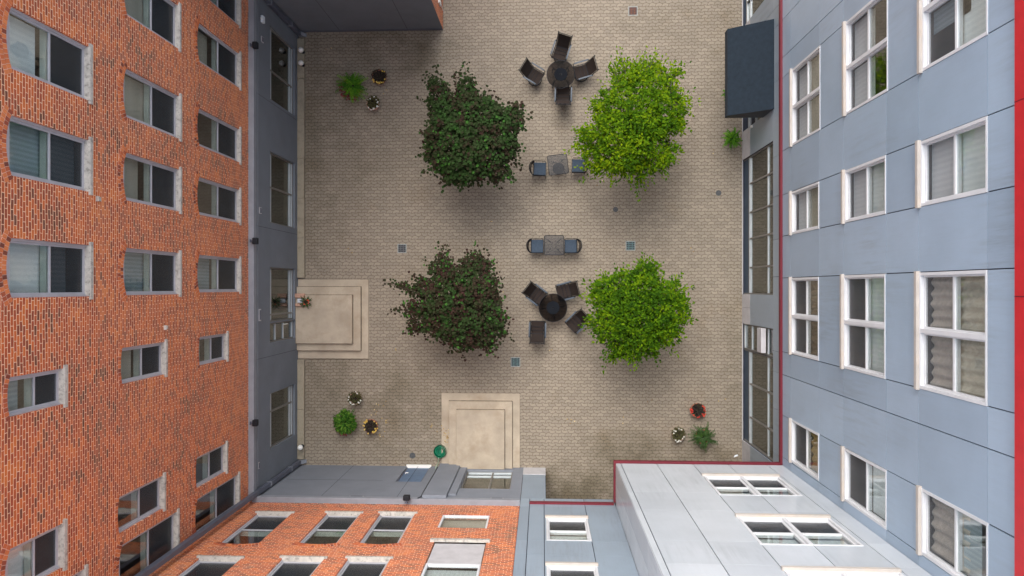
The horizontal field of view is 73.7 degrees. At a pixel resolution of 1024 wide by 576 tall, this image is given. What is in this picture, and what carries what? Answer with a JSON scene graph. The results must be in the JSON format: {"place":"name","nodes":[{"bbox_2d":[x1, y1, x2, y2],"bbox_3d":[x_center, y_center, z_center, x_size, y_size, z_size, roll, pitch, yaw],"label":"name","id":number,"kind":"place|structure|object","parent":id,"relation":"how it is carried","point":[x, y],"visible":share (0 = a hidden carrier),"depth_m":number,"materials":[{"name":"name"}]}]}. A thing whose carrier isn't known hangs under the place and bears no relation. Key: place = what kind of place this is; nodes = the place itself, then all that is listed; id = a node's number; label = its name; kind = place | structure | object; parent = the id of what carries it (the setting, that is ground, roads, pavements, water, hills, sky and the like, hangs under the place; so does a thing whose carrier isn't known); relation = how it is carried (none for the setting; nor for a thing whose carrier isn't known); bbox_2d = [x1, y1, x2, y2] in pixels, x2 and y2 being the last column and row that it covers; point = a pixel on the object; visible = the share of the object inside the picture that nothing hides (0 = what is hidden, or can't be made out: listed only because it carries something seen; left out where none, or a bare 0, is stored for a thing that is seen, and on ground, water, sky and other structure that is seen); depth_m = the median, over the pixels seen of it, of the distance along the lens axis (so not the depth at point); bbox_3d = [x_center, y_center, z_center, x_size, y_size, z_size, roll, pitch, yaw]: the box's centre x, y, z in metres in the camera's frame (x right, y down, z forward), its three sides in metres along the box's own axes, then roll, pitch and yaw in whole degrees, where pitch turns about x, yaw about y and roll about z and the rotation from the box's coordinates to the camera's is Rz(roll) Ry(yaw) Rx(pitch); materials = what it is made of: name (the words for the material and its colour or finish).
{"place":"outdoors","nodes":[
{"label":"outdoors","id":0,"kind":"place"},
{"bbox_2d":[0,0,297,575],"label":"brick building","id":1,"kind":"structure","parent":0,"point":[133,442],"depth_m":17.05,"materials":[{"name":"brick"}]},
{"bbox_2d":[5,519,67,575],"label":"window","id":2,"kind":"structure","parent":1,"relation":"in","point":[21,558],"depth_m":13.46,"materials":[{"name":"concrete"}]},
{"bbox_2d":[7,365,67,415],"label":"window","id":3,"kind":"structure","parent":1,"relation":"in","point":[60,375],"depth_m":13.43,"materials":[{"name":"metal"}]},
{"bbox_2d":[6,7,92,104],"bbox_3d":[-9.445,-4.685,13.817,0.380,2.386,1.318,0,90,3],"label":"window","id":4,"kind":"structure","parent":1,"relation":"in","point":[20,36],"depth_m":13.74,"materials":[{"name":"metal"}]},
{"bbox_2d":[6,116,92,194],"bbox_3d":[-9.445,-2.670,13.817,0.380,2.386,1.274,0,90,3],"label":"window","id":5,"kind":"structure","parent":1,"relation":"in","point":[36,152],"depth_m":13.85,"materials":[{"name":"metal"}]},
{"bbox_2d":[6,238,93,299],"bbox_3d":[-9.445,-0.378,13.825,0.380,2.402,1.262,0,90,3],"label":"window","id":6,"kind":"structure","parent":1,"relation":"in","point":[34,268],"depth_m":13.86,"materials":[{"name":"metal"}]},
{"bbox_2d":[73,564,88,575],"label":"window","id":7,"kind":"structure","parent":1,"relation":"in","point":[85,572],"depth_m":14.76,"materials":[{"name":"concrete"}]},
{"bbox_2d":[119,472,165,532],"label":"window","id":8,"kind":"structure","parent":1,"relation":"in","point":[136,517],"depth_m":17.12,"materials":[{"name":"metal"}]},
{"bbox_2d":[121,339,167,383],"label":"window","id":9,"kind":"structure","parent":1,"relation":"in","point":[126,377],"depth_m":17.03,"materials":[{"name":"metal"}]},
{"bbox_2d":[119,508,179,575],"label":"window","id":10,"kind":"structure","parent":1,"relation":"in","point":[174,518],"depth_m":17.37,"materials":[{"name":"concrete"}]},
{"bbox_2d":[123,69,181,141],"bbox_3d":[-9.283,-4.661,17.435,0.380,2.583,1.316,0,90,3],"label":"window","id":11,"kind":"structure","parent":1,"relation":"in","point":[132,89],"depth_m":17.46,"materials":[{"name":"metal"}]},
{"bbox_2d":[123,153,181,213],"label":"window","id":12,"kind":"structure","parent":1,"relation":"in","point":[130,170],"depth_m":17.47,"materials":[{"name":"metal"}]},
{"bbox_2d":[123,248,181,296],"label":"window","id":13,"kind":"structure","parent":1,"relation":"in","point":[133,259],"depth_m":17.45,"materials":[{"name":"metal"}]},
{"bbox_2d":[125,0,181,51],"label":"window","id":14,"kind":"structure","parent":1,"relation":"in","point":[140,11],"depth_m":17.47,"materials":[{"name":"metal"}]},
{"bbox_2d":[196,441,227,486],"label":"window","id":15,"kind":"structure","parent":1,"relation":"in","point":[206,476],"depth_m":20.63,"materials":[{"name":"metal"}]},
{"bbox_2d":[199,331,228,364],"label":"window","id":16,"kind":"structure","parent":1,"relation":"in","point":[224,337],"depth_m":20.78,"materials":[{"name":"metal"}]},
{"bbox_2d":[196,471,240,531],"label":"window","id":17,"kind":"structure","parent":1,"relation":"in","point":[236,479],"depth_m":21.33,"materials":[{"name":"metal"}]},
{"bbox_2d":[197,24,241,90],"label":"window","id":18,"kind":"structure","parent":1,"relation":"in","point":[201,39],"depth_m":21.05,"materials":[{"name":"metal"}]},
{"bbox_2d":[197,255,241,293],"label":"window","id":19,"kind":"structure","parent":1,"relation":"in","point":[203,262],"depth_m":21.04,"materials":[{"name":"metal"}]},
{"bbox_2d":[198,109,241,164],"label":"window","id":20,"kind":"structure","parent":1,"relation":"in","point":[237,132],"depth_m":21.44,"materials":[{"name":"metal"}]},
{"bbox_2d":[134,459,306,575],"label":"downspout","id":21,"kind":"object","parent":1,"relation":"attached to","point":[173,552],"visible":1,"depth_m":19.93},
{"bbox_2d":[199,177,241,224],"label":"window","id":22,"kind":"structure","parent":1,"relation":"in","point":[237,193],"depth_m":21.43,"materials":[{"name":"metal"}]},
{"bbox_2d":[211,0,241,28],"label":"window","id":23,"kind":"structure","parent":1,"relation":"in","point":[237,3],"depth_m":22.30,"materials":[{"name":"metal"}]},
{"bbox_2d":[249,41,258,48],"bbox_3d":[-8.653,-8.151,22.923,0.240,0.210,0.220,0,90,3],"label":"floodlight","id":24,"kind":"object","parent":1,"relation":"attached to","point":[254,45],"visible":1,"depth_m":22.84,"materials":[{"name":"black metal"}]},
{"bbox_2d":[249,419,258,425],"bbox_3d":[-8.653,4.528,22.923,0.240,0.210,0.220,0,90,3],"label":"floodlight","id":25,"kind":"object","parent":1,"relation":"attached to","point":[254,422],"visible":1,"depth_m":22.84,"materials":[{"name":"black metal"}]},
{"bbox_2d":[249,238,258,243],"bbox_3d":[-8.653,-1.577,22.923,0.240,0.210,0.220,0,90,3],"label":"floodlight","id":26,"kind":"object","parent":1,"relation":"attached to","point":[254,241],"visible":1,"depth_m":22.84,"materials":[{"name":"black metal"}]},
{"bbox_2d":[270,28,292,113],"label":"storefront window","id":27,"kind":"structure","parent":1,"relation":"in","point":[290,51],"depth_m":26.71,"materials":[{"name":"grey metal"}]},
{"bbox_2d":[270,152,292,227],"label":"storefront window","id":28,"kind":"structure","parent":1,"relation":"in","point":[290,165],"depth_m":26.71,"materials":[{"name":"grey metal"}]},
{"bbox_2d":[270,267,292,321],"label":"storefront window","id":29,"kind":"structure","parent":1,"relation":"in","point":[290,271],"depth_m":26.71,"materials":[{"name":"grey metal"}]},
{"bbox_2d":[270,385,292,447],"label":"storefront window","id":30,"kind":"structure","parent":1,"relation":"in","point":[290,389],"depth_m":26.70,"materials":[{"name":"grey metal"}]},
{"bbox_2d":[270,320,292,341],"bbox_3d":[-8.769,1.623,25.802,0.090,2.510,0.713,0,90,3],"label":"door","id":31,"kind":"structure","parent":1,"relation":"in","point":[291,322],"depth_m":26.04,"materials":[{"name":"grey metal"}]},
{"bbox_2d":[264,0,306,36],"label":"downspout","id":32,"kind":"object","parent":1,"relation":"attached to","point":[283,17],"visible":1,"depth_m":25.56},
{"bbox_2d":[149,463,523,575],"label":"brick building","id":33,"kind":"structure","parent":0,"point":[328,520],"depth_m":20.93,"materials":[{"name":"brick"}]},
{"bbox_2d":[179,555,244,575],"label":"window","id":34,"kind":"structure","parent":33,"relation":"in","point":[203,559],"depth_m":18.21,"materials":[{"name":"metal"}]},
{"bbox_2d":[222,511,294,542],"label":"window","id":35,"kind":"structure","parent":33,"relation":"in","point":[242,531],"depth_m":20.97,"materials":[{"name":"metal"}]},
{"bbox_2d":[267,555,327,575],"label":"window","id":36,"kind":"structure","parent":33,"relation":"in","point":[286,559],"depth_m":18.19,"materials":[{"name":"metal"}]},
{"bbox_2d":[300,511,362,542],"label":"window","id":37,"kind":"structure","parent":33,"relation":"in","point":[315,531],"depth_m":20.98,"materials":[{"name":"metal"}]},
{"bbox_2d":[337,555,392,575],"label":"window","id":38,"kind":"structure","parent":33,"relation":"in","point":[352,560],"depth_m":18.17,"materials":[{"name":"metal"}]},
{"bbox_2d":[360,511,417,542],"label":"window","id":39,"kind":"structure","parent":33,"relation":"in","point":[383,514],"depth_m":21.00,"materials":[{"name":"metal"}]},
{"bbox_2d":[396,464,430,481],"bbox_3d":[-3.751,7.129,26.108,0.991,2.171,0.200,0,90,3],"label":"door","id":40,"kind":"structure","parent":33,"relation":"in","point":[420,472],"depth_m":26.35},
{"bbox_2d":[421,563,480,575],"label":"window","id":41,"kind":"structure","parent":33,"relation":"in","point":[425,572],"depth_m":17.84,"materials":[{"name":"white glass"}]},
{"bbox_2d":[437,515,489,527],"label":"window","id":42,"kind":"structure","parent":33,"relation":"in","point":[445,524],"depth_m":21.51,"materials":[{"name":"white glass"}]},
{"bbox_2d":[461,472,512,488],"bbox_3d":[-0.903,7.224,25.409,1.786,2.514,0.090,0,90,3],"label":"glazed door","id":43,"kind":"structure","parent":33,"relation":"in","point":[476,473],"depth_m":26.12,"materials":[{"name":"grey metal"}]},
{"bbox_2d":[288,0,750,499],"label":"ground","id":44,"kind":"structure","parent":0,"point":[373,198],"depth_m":26.99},
{"bbox_2d":[297,39,304,277],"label":"concrete kerb","id":45,"kind":"structure","parent":44,"relation":"on","point":[301,170],"depth_m":27.24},
{"bbox_2d":[297,359,304,458],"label":"concrete kerb","id":46,"kind":"structure","parent":44,"relation":"on","point":[301,403],"depth_m":27.25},
{"bbox_2d":[296,280,368,358],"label":"concrete steps","id":47,"kind":"structure","parent":44,"relation":"on","point":[332,321],"depth_m":27.09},
{"bbox_2d":[300,297,312,307],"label":"flower pot","id":48,"kind":"object","parent":47,"relation":"on","point":[306,302],"visible":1,"depth_m":26.85,"materials":[{"name":"ceramic"}]},
{"bbox_2d":[333,408,356,435],"bbox_3d":[-6.579,5.302,26.994,1.043,0.652,1.126,0,90,3],"label":"fern pot","id":49,"kind":"object","parent":44,"relation":"on","point":[344,421],"visible":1,"depth_m":26.84,"materials":[{"name":"ceramic"}]},
{"bbox_2d":[335,72,367,102],"bbox_3d":[-6.336,-7.895,27.007,1.427,0.605,1.195,0,90,3],"label":"fern pot","id":50,"kind":"object","parent":44,"relation":"on","point":[352,86],"visible":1,"depth_m":26.85,"materials":[{"name":"ceramic"}]},
{"bbox_2d":[347,391,361,405],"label":"flower pot","id":51,"kind":"object","parent":44,"relation":"on","point":[355,397],"visible":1,"depth_m":26.92,"materials":[{"name":"ceramic"}]},
{"bbox_2d":[272,0,442,31],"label":"grey building","id":52,"kind":"structure","parent":44,"relation":"on","point":[349,15],"depth_m":25.73,"materials":[{"name":"paint"}]},
{"bbox_2d":[363,419,377,433],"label":"flower pot","id":53,"kind":"object","parent":44,"relation":"on","point":[370,426],"visible":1,"depth_m":26.90,"materials":[{"name":"ceramic"}]},
{"bbox_2d":[366,95,379,109],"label":"flower pot","id":54,"kind":"object","parent":44,"relation":"on","point":[373,102],"visible":1,"depth_m":26.90,"materials":[{"name":"ceramic"}]},
{"bbox_2d":[371,69,386,84],"bbox_3d":[-5.237,-8.331,27.031,0.655,0.460,0.647,0,90,3],"label":"flower pot","id":55,"kind":"object","parent":44,"relation":"on","point":[378,76],"visible":1,"depth_m":26.89,"materials":[{"name":"soil"}]},
{"bbox_2d":[398,244,406,252],"bbox_3d":[-4.385,-1.575,27.228,0.360,0.030,0.360,0,90,3],"label":"drain grate","id":56,"kind":"object","parent":44,"relation":"on","point":[402,248],"visible":1,"depth_m":27.21,"materials":[{"name":"metal"}]},
{"bbox_2d":[434,445,445,468],"bbox_3d":[-2.845,6.632,26.902,0.510,0.502,0.862,0,90,3],"label":"hose pot","id":57,"kind":"object","parent":44,"relation":"on","point":[438,449],"visible":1,"depth_m":27.01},
{"bbox_2d":[382,240,514,361],"bbox_3d":[-2.239,0.454,25.045,4.767,4.169,4.377,0,90,3],"label":"redbud tree","id":58,"kind":"object","parent":44,"relation":"on","point":[467,288],"visible":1,"depth_m":23.77,"materials":[{"name":"green plant"}]},
{"bbox_2d":[415,61,533,192],"bbox_3d":[-1.339,-5.701,24.999,4.285,4.180,4.594,0,90,3],"label":"redbud tree","id":59,"kind":"object","parent":44,"relation":"on","point":[470,130],"visible":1,"depth_m":23.65,"materials":[{"name":"green plant"}]},
{"bbox_2d":[442,393,519,468],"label":"concrete steps","id":60,"kind":"structure","parent":44,"relation":"on","point":[484,430],"depth_m":26.82,"materials":[{"name":"concrete"}]},
{"bbox_2d":[511,357,519,366],"bbox_3d":[0.139,2.928,27.026,0.380,0.030,0.380,0,90,3],"label":"drain grate","id":61,"kind":"object","parent":44,"relation":"on","point":[515,361],"visible":1,"depth_m":27.02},
{"bbox_2d":[518,57,544,85],"bbox_3d":[0.764,-8.328,26.470,0.869,1.037,0.680,32,91,2],"label":"patio chair","id":62,"kind":"object","parent":44,"relation":"on","point":[531,74],"visible":1,"depth_m":26.54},
{"bbox_2d":[348,89,718,442],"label":"fallen leaves","id":63,"kind":"object","parent":44,"relation":"on","point":[448,429],"visible":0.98,"depth_m":27.05,"materials":[{"name":"brown plant"}]},
{"bbox_2d":[521,281,547,305],"bbox_3d":[0.878,0.206,26.464,0.869,1.037,0.680,38,92,2],"label":"patio chair","id":64,"kind":"object","parent":44,"relation":"on","point":[534,293],"visible":0.95,"depth_m":26.54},
{"bbox_2d":[526,238,543,253],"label":"bistro chair","id":65,"kind":"object","parent":44,"relation":"on","point":[536,246],"visible":1,"depth_m":26.48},
{"bbox_2d":[528,321,545,344],"bbox_3d":[0.984,1.710,26.460,0.680,1.037,0.869,2,90,3],"label":"patio chair","id":66,"kind":"object","parent":44,"relation":"on","point":[537,331],"visible":1,"depth_m":26.54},
{"bbox_2d":[529,160,545,177],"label":"bistro chair","id":67,"kind":"object","parent":44,"relation":"on","point":[539,168],"visible":1,"depth_m":26.48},
{"bbox_2d":[539,293,566,321],"bbox_3d":[1.591,0.759,26.589,1.098,0.734,1.098,21,91,2],"label":"round table","id":68,"kind":"object","parent":44,"relation":"on","point":[552,307],"visible":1,"depth_m":26.23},
{"bbox_2d":[544,235,563,254],"bbox_3d":[1.631,-1.644,26.603,0.774,0.709,0.774,0,90,3],"label":"square table","id":69,"kind":"object","parent":44,"relation":"on","point":[556,244],"visible":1,"depth_m":26.26,"materials":[{"name":"black"}]},
{"bbox_2d":[547,154,568,175],"bbox_3d":[1.784,-4.748,26.596,0.774,0.709,0.774,-7,90,3],"label":"square table","id":70,"kind":"object","parent":44,"relation":"on","point":[559,163],"visible":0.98,"depth_m":26.25,"materials":[{"name":"black"}]},
{"bbox_2d":[546,60,574,88],"bbox_3d":[1.888,-8.211,26.576,1.098,0.734,1.098,-17,89,2],"label":"round table","id":71,"kind":"object","parent":44,"relation":"on","point":[560,74],"visible":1,"depth_m":26.22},
{"bbox_2d":[550,31,572,60],"bbox_3d":[1.922,-9.273,26.418,0.680,1.037,0.869,19,91,2],"label":"patio chair","id":72,"kind":"object","parent":44,"relation":"on","point":[562,46],"visible":0.92,"depth_m":26.42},
{"bbox_2d":[554,86,571,104],"bbox_3d":[1.980,-7.375,26.415,0.680,1.037,0.869,2,90,3],"label":"patio chair","id":73,"kind":"object","parent":44,"relation":"on","point":[562,96],"visible":0.98,"depth_m":26.51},
{"bbox_2d":[555,280,580,299],"bbox_3d":[2.166,0.101,26.407,0.869,1.037,0.680,-15,89,2],"label":"patio chair","id":74,"kind":"object","parent":44,"relation":"on","point":[567,291],"visible":0.88,"depth_m":26.50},
{"bbox_2d":[564,239,581,253],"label":"bistro chair","id":75,"kind":"object","parent":44,"relation":"on","point":[570,246],"visible":1,"depth_m":26.43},
{"bbox_2d":[512,467,638,575],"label":"link building","id":76,"kind":"structure","parent":44,"relation":"on","point":[570,537],"depth_m":19.80,"materials":[{"name":"grey"}]},
{"bbox_2d":[545,515,591,540],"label":"window","id":77,"kind":"structure","parent":76,"relation":"in","point":[549,518],"depth_m":20.17,"materials":[{"name":"grey"}]},
{"bbox_2d":[545,561,598,575],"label":"window","id":78,"kind":"structure","parent":76,"relation":"in","point":[554,566],"depth_m":17.44,"materials":[{"name":"grey"}]},
{"bbox_2d":[613,460,931,575],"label":"tower building","id":79,"kind":"structure","parent":76,"relation":"attached to","point":[709,518],"depth_m":16.87,"materials":[{"name":"grey"}]},
{"bbox_2d":[701,473,802,495],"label":"window","id":80,"kind":"structure","parent":79,"relation":"in","point":[743,478],"depth_m":20.06,"materials":[{"name":"grey"}]},
{"bbox_2d":[735,513,863,545],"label":"window","id":81,"kind":"structure","parent":79,"relation":"in","point":[787,520],"depth_m":16.16,"materials":[{"name":"grey"}]},
{"bbox_2d":[781,565,903,575],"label":"window","id":82,"kind":"structure","parent":79,"relation":"in","point":[789,570],"depth_m":13.77,"materials":[{"name":"grey"}]},
{"bbox_2d":[565,308,586,333],"bbox_3d":[2.555,1.258,26.390,0.869,1.037,0.680,-44,88,2],"label":"patio chair","id":83,"kind":"object","parent":44,"relation":"on","point":[573,320],"visible":0.88,"depth_m":26.49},
{"bbox_2d":[571,157,589,174],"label":"bistro chair","id":84,"kind":"object","parent":44,"relation":"on","point":[576,162],"visible":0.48,"depth_m":26.41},
{"bbox_2d":[573,55,598,81],"bbox_3d":[2.840,-8.431,26.377,0.869,1.037,0.680,-16,89,2],"label":"patio chair","id":85,"kind":"object","parent":44,"relation":"on","point":[586,70],"visible":0.94,"depth_m":26.43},
{"bbox_2d":[626,241,634,250],"bbox_3d":[4.655,-1.659,26.824,0.380,0.030,0.380,0,90,3],"label":"drain grate","id":86,"kind":"object","parent":44,"relation":"on","point":[630,245],"visible":1,"depth_m":26.81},
{"bbox_2d":[563,45,701,201],"bbox_3d":[4.390,-5.897,24.589,4.080,4.488,5.476,21,91,2],"label":"green tree","id":87,"kind":"object","parent":44,"relation":"on","point":[653,124],"visible":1,"depth_m":23.23,"materials":[{"name":"green plant"}]},
{"bbox_2d":[628,6,637,15],"bbox_3d":[4.752,-10.878,26.820,0.360,0.030,0.360,0,90,3],"label":"drain grate","id":88,"kind":"object","parent":44,"relation":"on","point":[632,10],"visible":1,"depth_m":26.81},
{"bbox_2d":[578,252,697,373],"bbox_3d":[4.448,0.891,24.646,4.256,4.368,4.355,0,90,3],"label":"green tree","id":89,"kind":"object","parent":44,"relation":"on","point":[627,314],"visible":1,"depth_m":23.27,"materials":[{"name":"green plant"}]},
{"bbox_2d":[671,426,685,442],"bbox_3d":[6.440,5.638,26.512,0.573,0.453,0.593,45,92,2],"label":"flower pot","id":90,"kind":"object","parent":44,"relation":"on","point":[678,434],"visible":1,"depth_m":26.36,"materials":[{"name":"ceramic"}]},
{"bbox_2d":[690,403,705,417],"bbox_3d":[7.173,4.728,26.472,0.632,0.468,0.595,0,90,3],"label":"flower pot","id":91,"kind":"object","parent":44,"relation":"on","point":[697,410],"visible":1,"depth_m":26.33,"materials":[{"name":"ceramic"}]},
{"bbox_2d":[688,422,717,452],"bbox_3d":[7.356,5.759,26.418,1.091,0.560,1.120,-36,89,2],"label":"fern pot","id":92,"kind":"object","parent":44,"relation":"on","point":[702,436],"visible":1,"depth_m":26.25,"materials":[{"name":"ceramic"}]},
{"bbox_2d":[721,127,741,149],"bbox_3d":[8.450,-5.754,26.375,0.786,0.548,0.800,-18,89,2],"label":"fern pot","id":93,"kind":"object","parent":44,"relation":"on","point":[733,138],"visible":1,"depth_m":26.21,"materials":[{"name":"ceramic"}]},
{"bbox_2d":[742,0,1023,575],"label":"panel building","id":94,"kind":"structure","parent":0,"point":[883,243],"depth_m":15.05,"materials":[{"name":"grey"}]},
{"bbox_2d":[744,0,751,24],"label":"storefront window","id":95,"kind":"structure","parent":94,"relation":"in","point":[746,2],"depth_m":26.18,"materials":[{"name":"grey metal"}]},
{"bbox_2d":[725,19,773,117],"bbox_3d":[8.171,-7.529,23.542,1.323,1.174,3.025,0,90,3],"label":"awning","id":96,"kind":"object","parent":94,"relation":"attached to","point":[749,70],"visible":1,"depth_m":23.40,"materials":[{"name":"fabric"}]},
{"bbox_2d":[744,142,772,294],"bbox_3d":[8.995,-2.370,24.821,0.090,3.565,5.214,0,90,3],"label":"storefront window","id":97,"kind":"structure","parent":94,"relation":"in","point":[748,182],"depth_m":25.78,"materials":[{"name":"grey metal"}]},
{"bbox_2d":[744,349,772,460],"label":"storefront window","id":98,"kind":"structure","parent":94,"relation":"in","point":[748,384],"depth_m":25.78,"materials":[{"name":"grey metal"}]},
{"bbox_2d":[744,324,772,356],"bbox_3d":[8.995,1.868,24.821,0.090,3.565,0.990,0,90,3],"label":"door","id":99,"kind":"structure","parent":94,"relation":"in","point":[745,325],"depth_m":25.59,"materials":[{"name":"metal"}]},
{"bbox_2d":[757,328,765,352],"bbox_3d":[8.793,1.845,24.107,0.170,0.550,0.857,0,90,3],"label":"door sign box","id":100,"kind":"object","parent":94,"relation":"attached to","point":[761,340],"visible":1,"depth_m":23.84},
{"bbox_2d":[788,277,818,360],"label":"window","id":101,"kind":"structure","parent":94,"relation":"in","point":[792,315],"depth_m":20.25,"materials":[{"name":"grey"}]},
{"bbox_2d":[788,182,819,235],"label":"window","id":102,"kind":"structure","parent":94,"relation":"in","point":[808,195],"depth_m":20.76,"materials":[{"name":"grey"}]},
{"bbox_2d":[788,418,819,480],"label":"window","id":103,"kind":"structure","parent":94,"relation":"in","point":[791,423],"depth_m":20.24,"materials":[{"name":"grey"}]},
{"bbox_2d":[789,45,820,146],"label":"window","id":104,"kind":"structure","parent":94,"relation":"in","point":[810,74],"depth_m":20.50,"materials":[{"name":"grey"}]},
{"bbox_2d":[840,274,884,378],"bbox_3d":[8.598,0.869,16.595,0.300,2.216,2.452,0,90,3],"label":"window","id":105,"kind":"structure","parent":94,"relation":"in","point":[874,322],"depth_m":16.52,"materials":[{"name":"grey"}]},
{"bbox_2d":[841,155,886,223],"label":"window","id":106,"kind":"structure","parent":94,"relation":"in","point":[870,176],"depth_m":16.63,"materials":[{"name":"grey"}]},
{"bbox_2d":[840,446,887,529],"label":"window","id":107,"kind":"structure","parent":94,"relation":"in","point":[879,473],"depth_m":16.48,"materials":[{"name":"grey"}]},
{"bbox_2d":[842,0,888,116],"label":"window","id":108,"kind":"structure","parent":94,"relation":"in","point":[865,47],"depth_m":17.04,"materials":[{"name":"grey"}]},
{"bbox_2d":[914,270,987,405],"bbox_3d":[8.461,0.876,13.059,0.343,2.227,2.448,0,90,3],"label":"window","id":109,"kind":"structure","parent":94,"relation":"in","point":[958,329],"depth_m":13.02,"materials":[{"name":"grey"}]},
{"bbox_2d":[915,116,988,207],"bbox_3d":[8.438,-2.343,13.030,0.300,2.191,1.394,0,90,3],"label":"window","id":110,"kind":"structure","parent":94,"relation":"in","point":[959,154],"depth_m":13.00,"materials":[{"name":"grey"}]},
{"bbox_2d":[916,485,989,575],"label":"window","id":111,"kind":"structure","parent":94,"relation":"in","point":[957,536],"depth_m":13.34,"materials":[{"name":"grey"}]},
{"bbox_2d":[917,0,989,73],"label":"window","id":112,"kind":"structure","parent":94,"relation":"in","point":[970,17],"depth_m":13.31,"materials":[{"name":"grey"}]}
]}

